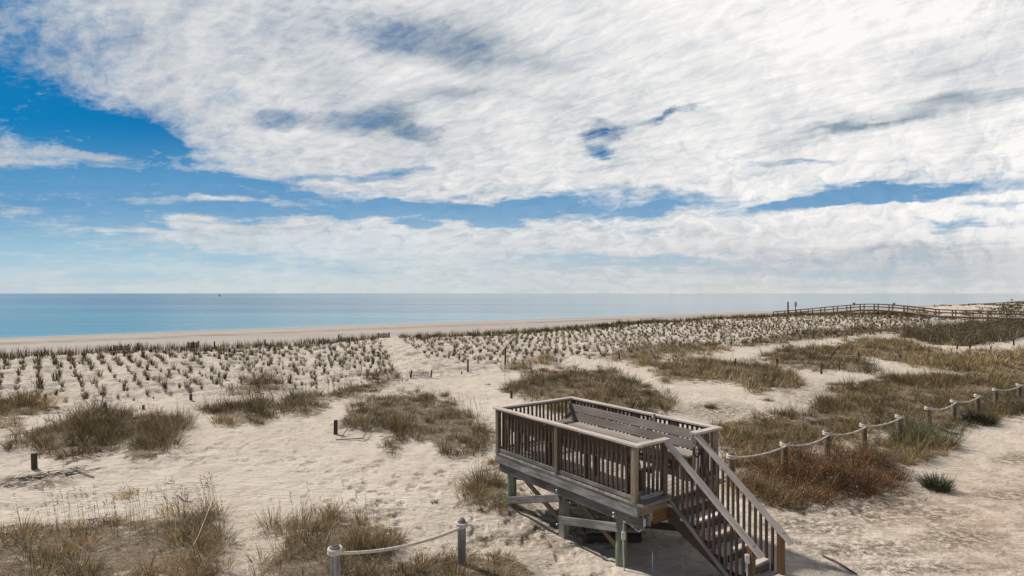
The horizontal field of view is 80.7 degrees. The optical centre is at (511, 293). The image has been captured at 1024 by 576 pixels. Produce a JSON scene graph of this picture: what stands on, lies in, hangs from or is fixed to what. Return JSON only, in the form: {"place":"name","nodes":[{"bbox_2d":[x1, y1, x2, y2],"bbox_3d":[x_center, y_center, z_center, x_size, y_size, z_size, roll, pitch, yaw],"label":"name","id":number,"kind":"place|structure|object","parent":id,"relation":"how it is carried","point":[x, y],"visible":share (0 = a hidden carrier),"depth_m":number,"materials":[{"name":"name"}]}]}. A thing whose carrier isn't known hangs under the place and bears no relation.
{"place":"outdoors","nodes":[
{"label":"outdoors","id":0,"kind":"place"},
{"bbox_2d":[0,302,1023,575],"bbox_3d":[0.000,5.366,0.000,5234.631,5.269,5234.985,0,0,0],"label":"ground","id":1,"kind":"structure","parent":0,"point":[254,466],"depth_m":15.34,"materials":[{"name":"beige sand"}]},
{"bbox_2d":[0,437,24,450],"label":"grass patch","id":2,"kind":"object","parent":1,"relation":"on","point":[7,447],"visible":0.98,"depth_m":16.67,"materials":[{"name":"brown plant"}]},
{"bbox_2d":[31,452,37,469],"bbox_3d":[-11.828,4.303,14.939,0.140,0.703,0.169,0,0,0],"label":"fence stump","id":3,"kind":"object","parent":1,"relation":"on","point":[34,463],"visible":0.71,"depth_m":14.88,"materials":[{"name":"brown wood"}]},
{"bbox_2d":[0,379,70,427],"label":"grass patch","id":4,"kind":"object","parent":1,"relation":"on","point":[28,400],"visible":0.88,"depth_m":22.10,"materials":[{"name":"brown plant"}]},
{"bbox_2d":[28,374,43,388],"bbox_3d":[-21.203,3.965,26.984,0.489,0.813,0.610,0,0,14],"label":"planted grass tuft","id":5,"kind":"object","parent":1,"relation":"on","point":[37,383],"visible":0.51,"depth_m":27.02,"materials":[{"name":"green plant"}]},
{"bbox_2d":[3,465,97,487],"bbox_3d":[-10.873,4.315,14.348,1.711,0.155,1.605,0,0,0],"label":"debris heap","id":6,"kind":"object","parent":1,"relation":"on","point":[44,474],"visible":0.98,"depth_m":14.23,"materials":[{"name":"brown plant"}]},
{"bbox_2d":[50,370,58,380],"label":"planted grass tuft","id":7,"kind":"object","parent":1,"relation":"on","point":[55,378],"visible":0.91,"depth_m":28.53,"materials":[{"name":"green plant"}]},
{"bbox_2d":[81,389,88,399],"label":"planted grass tuft","id":8,"kind":"object","parent":1,"relation":"on","point":[87,396],"visible":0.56,"depth_m":24.45,"materials":[{"name":"green plant"}]},
{"bbox_2d":[15,401,164,441],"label":"seed stalks","id":9,"kind":"object","parent":1,"relation":"on","point":[143,407],"visible":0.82,"depth_m":18.35,"materials":[{"name":"beige plant"}]},
{"bbox_2d":[1,384,206,459],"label":"grass patch","id":10,"kind":"object","parent":1,"relation":"on","point":[112,433],"visible":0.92,"depth_m":17.77,"materials":[{"name":"brown plant"}]},
{"bbox_2d":[0,474,223,540],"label":"seed stalks","id":11,"kind":"object","parent":1,"relation":"on","point":[166,500],"visible":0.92,"depth_m":10.89,"materials":[{"name":"beige plant"}]},
{"bbox_2d":[0,483,223,519],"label":"weeds","id":12,"kind":"object","parent":1,"relation":"on","point":[93,499],"visible":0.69,"depth_m":12.70,"materials":[{"name":"brown plant"}]},
{"bbox_2d":[0,486,249,575],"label":"grass patch","id":13,"kind":"object","parent":1,"relation":"on","point":[175,534],"visible":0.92,"depth_m":10.17,"materials":[{"name":"brown plant"}]},
{"bbox_2d":[112,488,138,498],"bbox_3d":[-8.303,4.276,12.955,0.656,0.199,0.642,0,0,0],"label":"grass tuft","id":14,"kind":"object","parent":1,"relation":"on","point":[126,494],"visible":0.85,"depth_m":12.95,"materials":[{"name":"beige plant"}]},
{"bbox_2d":[144,370,150,380],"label":"planted grass tuft","id":15,"kind":"object","parent":1,"relation":"on","point":[147,377],"visible":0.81,"depth_m":29.64,"materials":[{"name":"green plant"}]},
{"bbox_2d":[158,377,167,387],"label":"planted grass tuft","id":16,"kind":"object","parent":1,"relation":"on","point":[164,385],"visible":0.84,"depth_m":26.88,"materials":[{"name":"green plant"}]},
{"bbox_2d":[182,378,193,387],"bbox_3d":[-14.406,3.924,26.876,0.450,0.657,0.496,0,0,36],"label":"planted grass tuft","id":17,"kind":"object","parent":1,"relation":"on","point":[186,384],"visible":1,"depth_m":26.84,"materials":[{"name":"green plant"}]},
{"bbox_2d":[187,341,198,347],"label":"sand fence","id":18,"kind":"object","parent":1,"relation":"on","point":[189,343],"visible":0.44,"depth_m":43.74,"materials":[{"name":"brown wood"}]},
{"bbox_2d":[185,502,211,559],"bbox_3d":[-5.303,4.040,10.229,0.064,0.556,1.473,0,0,-9],"label":"leaning reed","id":19,"kind":"object","parent":1,"relation":"on","point":[200,529],"visible":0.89,"depth_m":10.23,"materials":[{"name":"plant"}]},
{"bbox_2d":[190,383,285,426],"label":"grass patch","id":20,"kind":"object","parent":1,"relation":"on","point":[251,405],"visible":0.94,"depth_m":21.71,"materials":[{"name":"brown plant"}]},
{"bbox_2d":[244,362,253,370],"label":"planted grass tuft","id":21,"kind":"object","parent":1,"relation":"on","point":[249,368],"visible":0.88,"depth_m":31.85,"materials":[{"name":"brown plant"}]},
{"bbox_2d":[230,512,272,573],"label":"weeds","id":22,"kind":"object","parent":1,"relation":"on","point":[250,539],"visible":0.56,"depth_m":10.72,"materials":[{"name":"brown plant"}]},
{"bbox_2d":[217,366,296,396],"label":"grass patch","id":23,"kind":"object","parent":1,"relation":"on","point":[269,380],"visible":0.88,"depth_m":28.13,"materials":[{"name":"plant"}]},
{"bbox_2d":[221,370,397,409],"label":"seed stalks","id":24,"kind":"object","parent":1,"relation":"on","point":[301,388],"visible":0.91,"depth_m":24.00,"materials":[{"name":"brown plant"}]},
{"bbox_2d":[235,495,421,575],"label":"grass patch","id":25,"kind":"object","parent":1,"relation":"on","point":[331,514],"visible":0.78,"depth_m":10.38,"materials":[{"name":"brown plant"}]},
{"bbox_2d":[264,477,394,563],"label":"seed stalks","id":26,"kind":"object","parent":1,"relation":"on","point":[324,516],"visible":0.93,"depth_m":10.07,"materials":[{"name":"beige plant"}]},
{"bbox_2d":[254,367,409,415],"bbox_3d":[-7.485,3.962,26.532,3.893,1.021,12.285,0,0,14],"label":"grass patch","id":27,"kind":"object","parent":1,"relation":"on","point":[296,399],"visible":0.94,"depth_m":24.95,"materials":[{"name":"plant"}]},
{"bbox_2d":[330,543,339,575],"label":"rope post","id":28,"kind":"object","parent":1,"relation":"on","point":[334,565],"visible":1,"depth_m":8.63,"materials":[{"name":"grey wood"}]},
{"bbox_2d":[327,519,473,556],"bbox_3d":[-1.659,3.750,9.193,2.272,0.199,0.262,0,0,-28],"label":"rope","id":29,"kind":"object","parent":28,"relation":"attached to","point":[340,551],"visible":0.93,"depth_m":9.04,"materials":[{"name":"beige fabric"}]},
{"bbox_2d":[333,420,337,434],"bbox_3d":[-5.419,4.260,18.506,0.133,0.744,0.136,0,0,0],"label":"fence stump","id":30,"kind":"object","parent":1,"relation":"on","point":[335,432],"visible":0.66,"depth_m":18.46,"materials":[{"name":"brown wood"}]},
{"bbox_2d":[336,429,367,439],"bbox_3d":[-4.684,4.263,18.064,0.365,0.187,1.141,0,0,41],"label":"driftwood stick","id":31,"kind":"object","parent":1,"relation":"on","point":[353,438],"visible":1,"depth_m":17.95,"materials":[{"name":"grey wood"}]},
{"bbox_2d":[379,332,389,337],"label":"sand fence","id":32,"kind":"object","parent":1,"relation":"on","point":[385,335],"visible":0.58,"depth_m":53.29,"materials":[{"name":"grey wood"}]},
{"bbox_2d":[359,474,456,528],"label":"weeds","id":33,"kind":"object","parent":1,"relation":"on","point":[388,519],"visible":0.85,"depth_m":12.37,"materials":[{"name":"beige plant"}]},
{"bbox_2d":[339,380,494,458],"bbox_3d":[-3.540,3.935,21.561,5.462,1.190,12.685,0,0,-12],"label":"grass patch","id":34,"kind":"object","parent":1,"relation":"on","point":[395,422],"visible":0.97,"depth_m":19.65,"materials":[{"name":"brown plant"}]},
{"bbox_2d":[409,370,432,377],"bbox_3d":[-4.751,4.331,31.246,1.301,0.735,0.126,0,0,-25],"label":"sand fence","id":35,"kind":"object","parent":1,"relation":"on","point":[417,372],"visible":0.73,"depth_m":31.24,"materials":[{"name":"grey wood"}]},
{"bbox_2d":[361,521,540,575],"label":"grass patch","id":36,"kind":"object","parent":1,"relation":"on","point":[405,567],"visible":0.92,"depth_m":9.50,"materials":[{"name":"brown plant"}]},
{"bbox_2d":[417,391,488,417],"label":"seed stalks","id":37,"kind":"object","parent":1,"relation":"on","point":[453,401],"visible":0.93,"depth_m":22.15,"materials":[{"name":"beige plant"}]},
{"bbox_2d":[457,517,465,565],"bbox_3d":[-0.811,4.218,9.674,0.140,1.243,0.137,0,0,0],"label":"rope post","id":38,"kind":"object","parent":1,"relation":"on","point":[461,551],"visible":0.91,"depth_m":9.62,"materials":[{"name":"grey wood"}]},
{"bbox_2d":[0,310,931,394],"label":"planted grass","id":39,"kind":"structure","parent":1,"relation":"on","point":[455,335],"depth_m":50.81,"materials":[{"name":"green plant"}]},
{"bbox_2d":[414,534,554,575],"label":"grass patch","id":40,"kind":"object","parent":1,"relation":"on","point":[479,561],"visible":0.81,"depth_m":9.61,"materials":[{"name":"brown plant"}]},
{"bbox_2d":[477,453,498,467],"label":"grass patch","id":41,"kind":"object","parent":1,"relation":"on","point":[492,462],"visible":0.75,"depth_m":15.35,"materials":[{"name":"beige plant"}]},
{"bbox_2d":[446,457,546,512],"bbox_3d":[-0.527,4.045,13.138,2.790,0.924,2.369,0,0,42],"label":"grass patch","id":42,"kind":"object","parent":1,"relation":"on","point":[479,481],"visible":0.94,"depth_m":13.29,"materials":[{"name":"brown plant"}]},
{"bbox_2d":[504,347,505,364],"bbox_3d":[-0.400,3.935,35.185,0.109,1.549,0.146,0,0,-23],"label":"fence stump","id":43,"kind":"object","parent":1,"relation":"on","point":[505,356],"visible":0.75,"depth_m":35.14,"materials":[{"name":"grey wood"}]},
{"bbox_2d":[497,345,557,369],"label":"grass patch","id":44,"kind":"object","parent":1,"relation":"on","point":[543,361],"visible":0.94,"depth_m":36.92,"materials":[{"name":"brown plant"}]},
{"bbox_2d":[474,531,591,575],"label":"weeds","id":45,"kind":"object","parent":1,"relation":"on","point":[561,552],"visible":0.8,"depth_m":10.81,"materials":[{"name":"brown plant"}]},
{"bbox_2d":[498,358,680,418],"bbox_3d":[3.256,3.949,28.374,8.051,1.387,16.591,0,0,0],"label":"grass patch","id":46,"kind":"object","parent":1,"relation":"on","point":[570,382],"visible":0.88,"depth_m":27.29,"materials":[{"name":"plant"}]},
{"bbox_2d":[493,396,793,575],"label":"viewing platform","id":47,"kind":"structure","parent":1,"relation":"on","point":[687,507],"depth_m":10.18,"materials":[{"name":"brown wood"}]},
{"bbox_2d":[507,414,651,492],"bbox_3d":[1.114,2.928,11.410,0.495,0.821,3.640,0,0,-36],"label":"bench","id":48,"kind":"object","parent":47,"relation":"on","point":[640,471],"visible":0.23,"depth_m":10.84,"materials":[{"name":"brown wood"}]},
{"bbox_2d":[555,403,694,478],"bbox_3d":[2.246,2.928,12.242,0.495,0.821,3.640,0,0,-36],"label":"bench","id":49,"kind":"object","parent":47,"relation":"on","point":[648,433],"visible":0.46,"depth_m":12.18,"materials":[{"name":"grey wood"}]},
{"bbox_2d":[621,515,645,570],"bbox_3d":[1.967,4.069,9.772,0.433,1.018,0.070,0,0,39],"label":"ground cable","id":50,"kind":"object","parent":47,"relation":"attached to","point":[623,532],"visible":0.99,"depth_m":9.86,"materials":[{"name":"white plastic"}]},
{"bbox_2d":[650,414,656,421],"bbox_3d":[2.796,2.500,11.938,0.113,0.209,0.113,0,0,-36],"label":"bulkhead light","id":51,"kind":"object","parent":47,"relation":"attached to","point":[653,418],"visible":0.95,"depth_m":11.91,"materials":[{"name":"metal"}]},
{"bbox_2d":[693,444,700,456],"bbox_3d":[3.197,2.720,10.403,0.113,0.209,0.113,0,0,-36],"label":"bulkhead light","id":52,"kind":"object","parent":47,"relation":"attached to","point":[696,451],"visible":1,"depth_m":10.38,"materials":[{"name":"metal"}]},
{"bbox_2d":[745,554,749,575],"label":"post conduit","id":53,"kind":"object","parent":47,"relation":"attached to","point":[747,559],"visible":1,"depth_m":8.71,"materials":[{"name":"white plastic"}]},
{"bbox_2d":[624,349,663,366],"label":"grass patch","id":54,"kind":"object","parent":1,"relation":"on","point":[645,362],"visible":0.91,"depth_m":36.77,"materials":[{"name":"brown plant"}]},
{"bbox_2d":[585,335,733,361],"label":"grass patch","id":55,"kind":"object","parent":1,"relation":"on","point":[689,344],"visible":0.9,"depth_m":43.86,"materials":[{"name":"brown plant"}]},
{"bbox_2d":[703,403,718,408],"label":"grass tuft","id":56,"kind":"object","parent":1,"relation":"on","point":[712,406],"visible":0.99,"depth_m":22.99,"materials":[{"name":"brown plant"}]},
{"bbox_2d":[647,351,807,393],"bbox_3d":[11.340,3.860,32.454,8.106,1.241,14.527,0,0,16],"label":"grass patch","id":57,"kind":"object","parent":1,"relation":"on","point":[782,376],"visible":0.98,"depth_m":31.32,"materials":[{"name":"brown plant"}]},
{"bbox_2d":[728,452,734,486],"bbox_3d":[5.008,4.223,13.720,0.165,1.195,0.158,0,0,0],"label":"rope post","id":58,"kind":"object","parent":1,"relation":"on","point":[732,464],"visible":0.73,"depth_m":13.66,"materials":[{"name":"grey wood"}]},
{"bbox_2d":[690,394,819,423],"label":"weeds","id":59,"kind":"object","parent":1,"relation":"on","point":[743,404],"visible":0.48,"depth_m":23.43,"materials":[{"name":"brown plant"}]},
{"bbox_2d":[781,440,787,470],"bbox_3d":[6.691,4.247,14.808,0.170,1.241,0.156,0,0,0],"label":"rope post","id":60,"kind":"object","parent":1,"relation":"on","point":[785,452],"visible":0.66,"depth_m":14.75,"materials":[{"name":"grey wood"}]},
{"bbox_2d":[708,405,879,465],"bbox_3d":[8.160,4.061,18.621,8.559,0.975,4.691,0,0,-42],"label":"grass patch","id":61,"kind":"object","parent":1,"relation":"on","point":[752,435],"visible":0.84,"depth_m":18.43,"materials":[{"name":"brown plant"}]},
{"bbox_2d":[751,338,885,374],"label":"grass patch","id":62,"kind":"object","parent":1,"relation":"on","point":[795,355],"visible":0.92,"depth_m":38.74,"materials":[{"name":"brown plant"}]},
{"bbox_2d":[830,346,839,358],"bbox_3d":[21.067,3.950,39.310,0.708,1.066,0.130,0,0,0],"label":"dead branch","id":63,"kind":"object","parent":62,"relation":"on","point":[833,352],"visible":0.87,"depth_m":39.27,"materials":[{"name":"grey wood"}]},
{"bbox_2d":[729,322,909,346],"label":"grass patch","id":64,"kind":"object","parent":1,"relation":"on","point":[861,328],"visible":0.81,"depth_m":61.24,"materials":[{"name":"brown plant"}]},
{"bbox_2d":[807,417,833,425],"bbox_3d":[10.444,4.347,20.370,1.052,0.338,1.097,0,0,23],"label":"grass tuft","id":65,"kind":"object","parent":1,"relation":"on","point":[815,423],"visible":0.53,"depth_m":20.29,"materials":[{"name":"plant"}]},
{"bbox_2d":[719,421,922,511],"bbox_3d":[7.530,3.882,14.651,6.945,1.562,4.245,0,0,-27],"label":"grass patch","id":66,"kind":"object","parent":1,"relation":"on","point":[828,473],"visible":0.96,"depth_m":13.91,"materials":[{"name":"brown plant"}]},
{"bbox_2d":[820,362,822,373],"bbox_3d":[16.685,4.193,32.499,0.121,0.934,0.120,0,0,0],"label":"fence stump","id":67,"kind":"object","parent":1,"relation":"on","point":[821,367],"visible":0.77,"depth_m":32.47,"materials":[{"name":"brown wood"}]},
{"bbox_2d":[824,430,830,460],"bbox_3d":[8.361,4.256,15.968,0.156,1.260,0.170,0,0,0],"label":"rope post","id":68,"kind":"object","parent":1,"relation":"on","point":[828,439],"visible":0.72,"depth_m":15.92,"materials":[{"name":"grey wood"}]},
{"bbox_2d":[726,414,903,459],"bbox_3d":[8.344,3.752,15.936,8.254,0.203,0.293,0,0,-34],"label":"rope","id":69,"kind":"object","parent":68,"relation":"attached to","point":[782,445],"visible":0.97,"depth_m":15.49,"materials":[{"name":"beige fabric"}]},
{"bbox_2d":[822,555,856,574],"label":"driftwood stick","id":70,"kind":"object","parent":1,"relation":"on","point":[840,564],"visible":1,"depth_m":9.78,"materials":[{"name":"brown wood"}]},
{"bbox_2d":[861,422,866,450],"bbox_3d":[9.899,4.275,16.945,0.155,1.298,0.166,0,0,0],"label":"rope post","id":71,"kind":"object","parent":1,"relation":"on","point":[865,433],"visible":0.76,"depth_m":16.87,"materials":[{"name":"grey wood"}]},
{"bbox_2d":[773,304,1023,321],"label":"boardwalk","id":72,"kind":"structure","parent":1,"relation":"on","point":[878,310],"depth_m":106.47,"materials":[{"name":"brown wood"}]},
{"bbox_2d":[896,413,902,440],"bbox_3d":[11.677,4.282,18.156,0.154,1.313,0.169,0,0,0],"label":"rope post","id":73,"kind":"object","parent":1,"relation":"on","point":[899,424],"visible":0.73,"depth_m":18.10,"materials":[{"name":"grey wood"}]},
{"bbox_2d":[778,363,1023,436],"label":"grass patch","id":74,"kind":"object","parent":1,"relation":"on","point":[939,379],"visible":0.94,"depth_m":24.12,"materials":[{"name":"plant"}]},
{"bbox_2d":[845,407,975,465],"bbox_3d":[11.674,4.016,17.520,6.234,1.232,2.885,0,0,-39],"label":"grass patch","id":75,"kind":"object","parent":1,"relation":"on","point":[928,438],"visible":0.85,"depth_m":17.47,"materials":[{"name":"plant"}]},
{"bbox_2d":[802,433,1022,575],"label":"weeds","id":76,"kind":"object","parent":1,"relation":"on","point":[912,530],"visible":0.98,"depth_m":11.14,"materials":[{"name":"beige plant"}]},
{"bbox_2d":[813,333,1023,378],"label":"grass patch","id":77,"kind":"object","parent":1,"relation":"on","point":[966,361],"visible":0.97,"depth_m":41.33,"materials":[{"name":"brown plant"}]},
{"bbox_2d":[926,405,931,425],"bbox_3d":[13.447,4.233,19.441,0.167,1.214,0.157,0,0,0],"label":"rope post","id":78,"kind":"object","parent":1,"relation":"on","point":[928,411],"visible":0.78,"depth_m":19.38,"materials":[{"name":"grey wood"}]},
{"bbox_2d":[911,469,963,492],"bbox_3d":[9.694,4.238,13.749,1.063,0.503,1.126,0,0,-41],"label":"grass tuft","id":79,"kind":"object","parent":1,"relation":"on","point":[934,482],"visible":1,"depth_m":13.70,"materials":[{"name":"green plant"}]},
{"bbox_2d":[951,399,956,418],"bbox_3d":[15.180,4.206,20.709,0.154,1.160,0.171,0,0,0],"label":"rope post","id":80,"kind":"object","parent":1,"relation":"on","point":[954,409],"visible":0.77,"depth_m":20.65,"materials":[{"name":"grey wood"}]},
{"bbox_2d":[924,394,981,409],"bbox_3d":[15.143,3.751,20.652,4.417,0.200,0.269,0,0,-35],"label":"rope","id":81,"kind":"object","parent":80,"relation":"attached to","point":[954,402],"visible":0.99,"depth_m":20.60,"materials":[{"name":"beige fabric"}]},
{"bbox_2d":[891,307,1023,346],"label":"grass patch","id":82,"kind":"object","parent":1,"relation":"on","point":[981,331],"visible":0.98,"depth_m":66.14,"materials":[{"name":"brown plant"}]},
{"bbox_2d":[900,301,1023,320],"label":"grass","id":83,"kind":"structure","parent":1,"relation":"on","point":[1017,304],"depth_m":132.07,"materials":[{"name":"brown plant"}]},
{"bbox_2d":[927,401,1011,435],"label":"grass patch","id":84,"kind":"object","parent":1,"relation":"on","point":[973,422],"visible":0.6,"depth_m":20.14,"materials":[{"name":"plant"}]},
{"bbox_2d":[975,393,979,411],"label":"rope post","id":85,"kind":"object","parent":1,"relation":"on","point":[977,402],"visible":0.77,"depth_m":21.77,"materials":[{"name":"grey wood"}]},
{"bbox_2d":[952,408,1006,425],"bbox_3d":[15.633,4.097,20.143,1.542,0.571,1.535,0,0,0],"label":"grass tuft","id":86,"kind":"object","parent":1,"relation":"on","point":[986,418],"visible":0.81,"depth_m":19.99,"materials":[{"name":"green plant"}]},
{"bbox_2d":[993,387,998,403],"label":"rope post","id":87,"kind":"object","parent":1,"relation":"on","point":[995,397],"visible":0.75,"depth_m":23.14,"materials":[{"name":"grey wood"}]},
{"bbox_2d":[992,383,1023,390],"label":"rope","id":88,"kind":"object","parent":87,"relation":"attached to","point":[1018,385],"visible":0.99,"depth_m":23.68,"materials":[{"name":"beige fabric"}]},
{"bbox_2d":[981,387,1023,411],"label":"grass patch","id":89,"kind":"object","parent":1,"relation":"on","point":[1017,402],"visible":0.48,"depth_m":22.29,"materials":[{"name":"plant"}]},
{"bbox_2d":[1017,383,1021,397],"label":"rope post","id":90,"kind":"object","parent":1,"relation":"on","point":[1019,390],"visible":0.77,"depth_m":24.36,"materials":[{"name":"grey wood"}]},
{"bbox_2d":[0,293,1023,337],"bbox_3d":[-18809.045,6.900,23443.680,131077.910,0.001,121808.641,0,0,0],"label":"sea","id":91,"kind":"structure","parent":0,"point":[44,314],"depth_m":315.84,"materials":[{"name":"liquid"}]},
{"bbox_2d":[0,0,1023,292],"label":"sky","id":92,"kind":"structure","parent":0,"point":[147,146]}
]}

